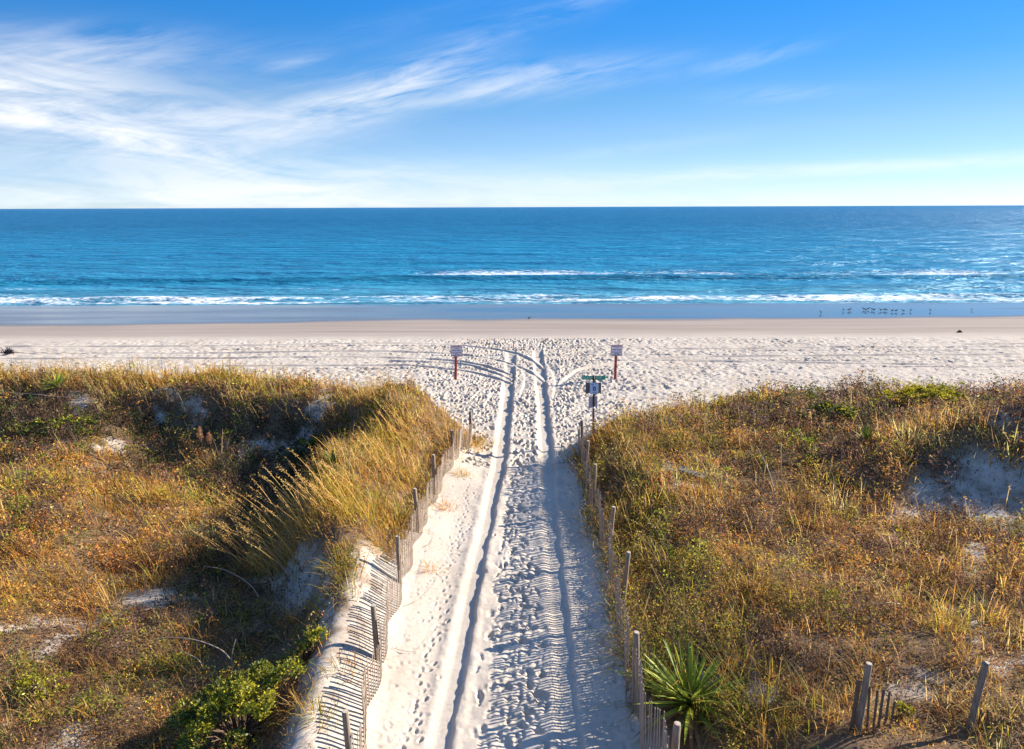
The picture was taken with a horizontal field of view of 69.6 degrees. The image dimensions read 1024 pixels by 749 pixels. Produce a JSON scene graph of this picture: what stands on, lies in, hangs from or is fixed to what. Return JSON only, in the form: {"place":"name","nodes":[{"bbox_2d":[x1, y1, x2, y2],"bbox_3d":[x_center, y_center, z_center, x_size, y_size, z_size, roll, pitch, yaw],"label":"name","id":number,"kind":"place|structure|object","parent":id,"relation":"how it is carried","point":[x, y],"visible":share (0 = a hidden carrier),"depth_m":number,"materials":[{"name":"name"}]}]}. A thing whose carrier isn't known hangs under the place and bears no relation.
{"place":"outdoors","nodes":[
{"label":"outdoors","id":0,"kind":"place"},
{"bbox_2d":[0,347,18,353],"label":"driftwood branch","id":1,"kind":"object","parent":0,"point":[8,350],"visible":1,"depth_m":46.32,"materials":[{"name":"brown wood"}]},
{"bbox_2d":[0,302,1023,748],"bbox_3d":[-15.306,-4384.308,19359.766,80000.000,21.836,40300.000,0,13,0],"label":"sand","id":2,"kind":"structure","parent":0,"point":[500,610],"depth_m":21.95,"materials":[{"name":"beige sand"}]},
{"bbox_2d":[13,668,71,701],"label":"green weed","id":3,"kind":"object","parent":2,"relation":"on","point":[25,681],"visible":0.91,"depth_m":14.50,"materials":[{"name":"green plant"}]},
{"bbox_2d":[13,414,98,436],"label":"green bush","id":4,"kind":"object","parent":2,"relation":"on","point":[42,422],"visible":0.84,"depth_m":28.86,"materials":[{"name":"green plant"}]},
{"bbox_2d":[38,369,75,397],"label":"yucca plant","id":5,"kind":"object","parent":2,"relation":"on","point":[58,379],"visible":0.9,"depth_m":32.37,"materials":[{"name":"green plant"}]},
{"bbox_2d":[158,637,230,660],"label":"dead stem","id":6,"kind":"object","parent":2,"relation":"on","point":[202,642],"visible":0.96,"depth_m":15.48,"materials":[{"name":"plant"}]},
{"bbox_2d":[0,519,395,748],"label":"curled grass","id":7,"kind":"structure","parent":2,"relation":"on","point":[73,646],"depth_m":16.15,"materials":[{"name":"plant"}]},
{"bbox_2d":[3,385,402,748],"bbox_3d":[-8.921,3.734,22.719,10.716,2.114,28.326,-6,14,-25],"label":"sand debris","id":8,"kind":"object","parent":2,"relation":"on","point":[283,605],"visible":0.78,"depth_m":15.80,"materials":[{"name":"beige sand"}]},
{"bbox_2d":[196,426,211,451],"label":"plume grass","id":9,"kind":"object","parent":2,"relation":"on","point":[201,435],"depth_m":29.65,"materials":[{"name":"brown plant"}]},
{"bbox_2d":[204,566,258,596],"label":"dead stem","id":10,"kind":"object","parent":2,"relation":"on","point":[237,576],"visible":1,"depth_m":18.02,"materials":[{"name":"grey plant"}]},
{"bbox_2d":[0,353,468,447],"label":"seeding grass","id":11,"kind":"structure","parent":2,"relation":"on","point":[213,372],"depth_m":32.18,"materials":[{"name":"yellow plant"}]},
{"bbox_2d":[165,656,306,748],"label":"green shrub","id":12,"kind":"object","parent":2,"relation":"on","point":[232,693],"visible":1,"depth_m":12.66,"materials":[{"name":"green plant"}]},
{"bbox_2d":[0,356,475,748],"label":"dune scrub","id":13,"kind":"object","parent":2,"relation":"on","point":[26,446],"visible":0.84,"depth_m":21.62,"materials":[{"name":"brown plant"}]},
{"bbox_2d":[0,355,479,748],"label":"dune grass","id":14,"kind":"structure","parent":2,"relation":"on","point":[362,468],"depth_m":20.43,"materials":[{"name":"yellow plant"}]},
{"bbox_2d":[182,503,299,586],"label":"sea oats","id":15,"kind":"object","parent":2,"relation":"on","point":[252,564],"visible":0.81,"depth_m":19.39,"materials":[{"name":"yellow plant"}]},
{"bbox_2d":[200,463,296,548],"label":"sea oats","id":16,"kind":"object","parent":2,"relation":"on","point":[258,531],"visible":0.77,"depth_m":21.10,"materials":[{"name":"yellow plant"}]},
{"bbox_2d":[232,446,348,590],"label":"sea oats","id":17,"kind":"object","parent":2,"relation":"on","point":[283,500],"visible":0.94,"depth_m":18.89,"materials":[{"name":"yellow plant"}]},
{"bbox_2d":[270,677,330,724],"bbox_3d":[-3.714,5.676,12.631,1.263,0.766,1.151,0,13,0],"label":"grass tuft","id":18,"kind":"object","parent":2,"relation":"on","point":[298,698],"visible":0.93,"depth_m":12.66,"materials":[{"name":"plant"}]},
{"bbox_2d":[278,625,329,664],"bbox_3d":[-4.016,5.271,14.284,1.008,0.786,0.865,-9,15,-34],"label":"green shrub","id":19,"kind":"object","parent":2,"relation":"on","point":[313,637],"visible":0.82,"depth_m":14.21,"materials":[{"name":"green plant"}]},
{"bbox_2d":[273,412,359,464],"bbox_3d":[-7.521,2.550,28.587,3.566,1.659,2.230,0,13,0],"label":"green bush","id":20,"kind":"object","parent":2,"relation":"on","point":[302,441],"visible":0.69,"depth_m":28.61,"materials":[{"name":"green plant"}]},
{"bbox_2d":[290,564,344,635],"bbox_3d":[-4.216,5.048,16.310,1.433,1.354,1.491,0,13,0],"label":"grass tuft","id":21,"kind":"object","parent":2,"relation":"on","point":[315,607],"visible":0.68,"depth_m":16.43,"materials":[{"name":"green plant"}]},
{"bbox_2d":[290,689,349,733],"bbox_3d":[-3.235,5.617,12.214,1.036,0.573,1.078,3,13,13],"label":"grass tuft","id":22,"kind":"object","parent":2,"relation":"on","point":[319,708],"visible":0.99,"depth_m":12.28,"materials":[{"name":"beige plant"}]},
{"bbox_2d":[321,444,345,468],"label":"yucca plant","id":23,"kind":"object","parent":2,"relation":"on","point":[332,455],"visible":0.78,"depth_m":21.68,"materials":[{"name":"green plant"}]},
{"bbox_2d":[312,648,360,682],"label":"grass tuft","id":24,"kind":"object","parent":2,"relation":"on","point":[337,667],"visible":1,"depth_m":13.49,"materials":[{"name":"beige plant"}]},
{"bbox_2d":[276,438,397,546],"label":"sea oats","id":25,"kind":"object","parent":2,"relation":"on","point":[327,494],"visible":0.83,"depth_m":19.16,"materials":[{"name":"yellow plant"}]},
{"bbox_2d":[306,536,379,583],"bbox_3d":[-3.784,4.290,16.626,1.726,1.088,1.881,8,15,33],"label":"grass tuft","id":26,"kind":"object","parent":2,"relation":"on","point":[337,560],"visible":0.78,"depth_m":16.63,"materials":[{"name":"plant"}]},
{"bbox_2d":[331,422,433,510],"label":"sea oats","id":27,"kind":"object","parent":2,"relation":"on","point":[382,461],"visible":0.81,"depth_m":22.31,"materials":[{"name":"yellow plant"}]},
{"bbox_2d":[342,411,472,748],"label":"sand fence","id":28,"kind":"object","parent":2,"relation":"on","point":[376,654],"visible":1,"depth_m":16.37,"materials":[{"name":"grey wood"}]},
{"bbox_2d":[354,394,462,471],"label":"sea oats","id":29,"kind":"object","parent":2,"relation":"on","point":[372,418],"visible":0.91,"depth_m":25.50,"materials":[{"name":"yellow plant"}]},
{"bbox_2d":[416,558,447,573],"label":"grass tuft","id":30,"kind":"object","parent":2,"relation":"on","point":[432,567],"visible":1,"depth_m":18.41,"materials":[{"name":"beige plant"}]},
{"bbox_2d":[436,495,456,510],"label":"grass tuft","id":31,"kind":"object","parent":2,"relation":"on","point":[445,503],"visible":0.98,"depth_m":22.43,"materials":[{"name":"beige plant"}]},
{"bbox_2d":[451,345,461,379],"bbox_3d":[-2.921,-0.509,38.980,0.602,2.116,0.164,0,13,0],"label":"beach sign","id":32,"kind":"object","parent":2,"relation":"on","point":[456,350],"visible":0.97,"depth_m":38.77,"materials":[{"name":"white metal"}]},
{"bbox_2d":[453,464,470,477],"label":"grass tuft","id":33,"kind":"object","parent":2,"relation":"on","point":[461,470],"visible":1,"depth_m":24.82,"materials":[{"name":"beige plant"}]},
{"bbox_2d":[445,418,509,455],"bbox_3d":[-1.376,2.333,28.069,3.009,1.282,2.740,-6,14,-25],"label":"grass tuft","id":34,"kind":"object","parent":2,"relation":"on","point":[477,442],"visible":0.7,"depth_m":28.19,"materials":[{"name":"beige plant"}]},
{"bbox_2d":[582,375,604,431],"bbox_3d":[3.118,1.301,28.392,0.914,2.590,0.134,0,13,0],"label":"street sign","id":35,"kind":"object","parent":2,"relation":"on","point":[593,388],"visible":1,"depth_m":28.25,"materials":[{"name":"metal"}]},
{"bbox_2d":[611,345,621,379],"bbox_3d":[5.505,-0.544,39.031,0.602,2.116,0.164,0,13,0],"label":"beach sign","id":36,"kind":"object","parent":2,"relation":"on","point":[616,350],"visible":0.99,"depth_m":38.82,"materials":[{"name":"white metal"}]},
{"bbox_2d":[578,420,680,748],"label":"sand fence","id":37,"kind":"object","parent":2,"relation":"on","point":[636,660],"visible":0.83,"depth_m":14.65,"materials":[{"name":"grey wood"}]},
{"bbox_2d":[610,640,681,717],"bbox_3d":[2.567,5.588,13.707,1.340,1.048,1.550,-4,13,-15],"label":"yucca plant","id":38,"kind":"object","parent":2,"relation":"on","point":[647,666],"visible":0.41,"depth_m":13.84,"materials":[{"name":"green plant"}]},
{"bbox_2d":[621,636,758,748],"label":"yucca plant","id":39,"kind":"object","parent":2,"relation":"on","point":[684,702],"visible":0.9,"depth_m":12.82,"materials":[{"name":"green plant"}]},
{"bbox_2d":[678,466,704,478],"bbox_3d":[5.445,2.977,22.353,0.804,0.246,0.204,8,15,32],"label":"driftwood plank","id":40,"kind":"object","parent":2,"relation":"on","point":[682,468],"visible":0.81,"depth_m":22.35,"materials":[{"name":"grey wood"}]},
{"bbox_2d":[757,447,775,496],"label":"dead stem","id":41,"kind":"object","parent":2,"relation":"on","point":[769,474],"visible":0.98,"depth_m":21.51,"materials":[{"name":"grey plant"}]},
{"bbox_2d":[550,376,1023,748],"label":"dune grass","id":42,"kind":"structure","parent":2,"relation":"on","point":[926,422],"depth_m":15.99,"materials":[{"name":"plant"}]},
{"bbox_2d":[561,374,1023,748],"bbox_3d":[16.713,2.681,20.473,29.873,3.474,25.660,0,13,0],"label":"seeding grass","id":43,"kind":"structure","parent":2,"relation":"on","point":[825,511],"depth_m":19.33,"materials":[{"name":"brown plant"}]},
{"bbox_2d":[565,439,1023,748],"bbox_3d":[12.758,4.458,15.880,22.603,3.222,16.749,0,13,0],"label":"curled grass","id":44,"kind":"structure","parent":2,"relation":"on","point":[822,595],"depth_m":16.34,"materials":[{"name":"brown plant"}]},
{"bbox_2d":[569,369,1023,748],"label":"dune scrub","id":45,"kind":"object","parent":2,"relation":"on","point":[853,446],"visible":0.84,"depth_m":18.90,"materials":[{"name":"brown plant"}]},
{"bbox_2d":[795,400,871,422],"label":"green bush","id":46,"kind":"object","parent":2,"relation":"on","point":[841,409],"visible":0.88,"depth_m":27.36,"materials":[{"name":"green plant"}]},
{"bbox_2d":[657,402,1023,700],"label":"sand debris","id":47,"kind":"object","parent":2,"relation":"on","point":[958,539],"visible":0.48,"depth_m":21.22,"materials":[{"name":"beige sand"}]},
{"bbox_2d":[841,424,881,448],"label":"yucca plant","id":48,"kind":"object","parent":2,"relation":"on","point":[865,432],"visible":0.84,"depth_m":24.64,"materials":[{"name":"green plant"}]},
{"bbox_2d":[849,662,895,731],"bbox_3d":[5.563,5.099,11.354,0.642,1.445,0.111,1,13,6],"label":"broken fence","id":49,"kind":"object","parent":2,"relation":"on","point":[859,714],"visible":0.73,"depth_m":11.34,"materials":[{"name":"grey wood"}]},
{"bbox_2d":[892,698,915,719],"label":"green weed","id":50,"kind":"object","parent":2,"relation":"on","point":[902,706],"visible":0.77,"depth_m":11.79,"materials":[{"name":"green plant"}]},
{"bbox_2d":[877,383,969,404],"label":"green bush","id":51,"kind":"object","parent":2,"relation":"on","point":[913,389],"visible":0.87,"depth_m":29.40,"materials":[{"name":"green plant"}]},
{"bbox_2d":[966,661,989,730],"bbox_3d":[7.367,5.151,11.529,0.432,1.506,0.109,0,13,0],"label":"broken fence","id":52,"kind":"object","parent":2,"relation":"on","point":[972,717],"visible":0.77,"depth_m":11.49,"materials":[{"name":"grey wood"}]},
{"bbox_2d":[0,205,1023,305],"bbox_3d":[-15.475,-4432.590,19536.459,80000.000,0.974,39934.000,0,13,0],"label":"water","id":53,"kind":"structure","parent":0,"point":[444,255],"depth_m":144.29,"materials":[{"name":"blue liquid"}]},
{"bbox_2d":[0,0,1023,208],"label":"sky","id":54,"kind":"structure","parent":0,"point":[105,104],"materials":[{"name":"blue"}]}
]}

